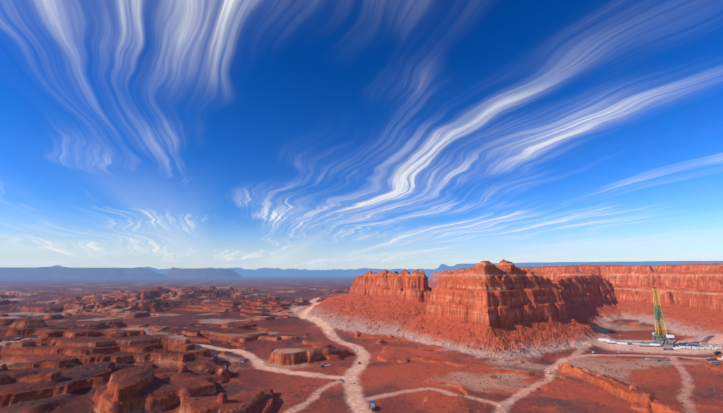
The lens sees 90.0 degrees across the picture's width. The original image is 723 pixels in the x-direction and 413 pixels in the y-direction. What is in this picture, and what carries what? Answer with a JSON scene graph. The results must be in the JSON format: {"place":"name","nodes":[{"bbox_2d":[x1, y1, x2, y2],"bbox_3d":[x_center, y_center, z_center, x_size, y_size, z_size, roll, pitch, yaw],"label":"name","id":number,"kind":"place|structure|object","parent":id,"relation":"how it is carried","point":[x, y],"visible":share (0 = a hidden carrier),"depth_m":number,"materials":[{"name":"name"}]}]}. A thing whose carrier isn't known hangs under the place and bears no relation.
{"place":"outdoors","nodes":[
{"label":"outdoors","id":0,"kind":"place"},
{"bbox_2d":[0,259,722,412],"bbox_3d":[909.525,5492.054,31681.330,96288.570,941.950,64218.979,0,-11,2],"label":"terrain","id":1,"kind":"structure","parent":0,"point":[55,299],"depth_m":480.79,"materials":[{"name":"red stone"}]},
{"bbox_2d":[0,280,722,412],"bbox_3d":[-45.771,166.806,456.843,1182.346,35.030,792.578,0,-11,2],"label":"shrubs","id":2,"kind":"object","parent":1,"relation":"on","point":[381,366],"visible":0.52,"depth_m":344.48,"materials":[{"name":"plant"}]},
{"bbox_2d":[370,399,374,410],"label":"truck","id":3,"kind":"object","parent":1,"relation":"on","point":[372,405],"visible":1,"depth_m":259.66,"materials":[{"name":"blue paint"}]},
{"bbox_2d":[651,285,705,349],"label":"drill rig","id":4,"kind":"object","parent":1,"relation":"on","point":[658,335],"visible":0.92,"depth_m":492.80,"materials":[{"name":"yellow metal"}]},
{"bbox_2d":[679,345,690,348],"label":"trailer","id":5,"kind":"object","parent":1,"relation":"on","point":[685,347],"visible":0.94,"depth_m":470.30,"materials":[{"name":"white paint"}]},
{"bbox_2d":[692,345,704,349],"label":"trailer","id":6,"kind":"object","parent":1,"relation":"on","point":[698,347],"visible":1,"depth_m":465.81,"materials":[{"name":"white paint"}]},
{"bbox_2d":[705,346,715,349],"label":"trailer","id":7,"kind":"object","parent":1,"relation":"on","point":[711,348],"visible":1,"depth_m":463.97,"materials":[{"name":"metal"}]},
{"bbox_2d":[709,361,720,364],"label":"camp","id":8,"kind":"object","parent":1,"relation":"on","point":[716,362],"visible":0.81,"depth_m":392.55,"materials":[{"name":"metal"}]},
{"bbox_2d":[0,0,722,269],"label":"sky","id":9,"kind":"structure","parent":0,"point":[159,134],"materials":[{"name":"blue"}]},
{"bbox_2d":[617,342,627,344],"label":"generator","id":10,"kind":"object","parent":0,"point":[621,343],"visible":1,"depth_m":496.17,"materials":[{"name":"white paint"}]},
{"bbox_2d":[639,343,649,346],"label":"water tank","id":11,"kind":"object","parent":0,"point":[643,345],"visible":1,"depth_m":483.54,"materials":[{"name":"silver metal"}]},
{"bbox_2d":[649,344,659,346],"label":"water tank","id":12,"kind":"object","parent":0,"point":[654,345],"visible":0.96,"depth_m":482.26,"materials":[{"name":"white metal"}]},
{"bbox_2d":[663,347,676,349],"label":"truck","id":13,"kind":"object","parent":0,"point":[666,348],"visible":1,"depth_m":462.20,"materials":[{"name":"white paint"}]}
]}

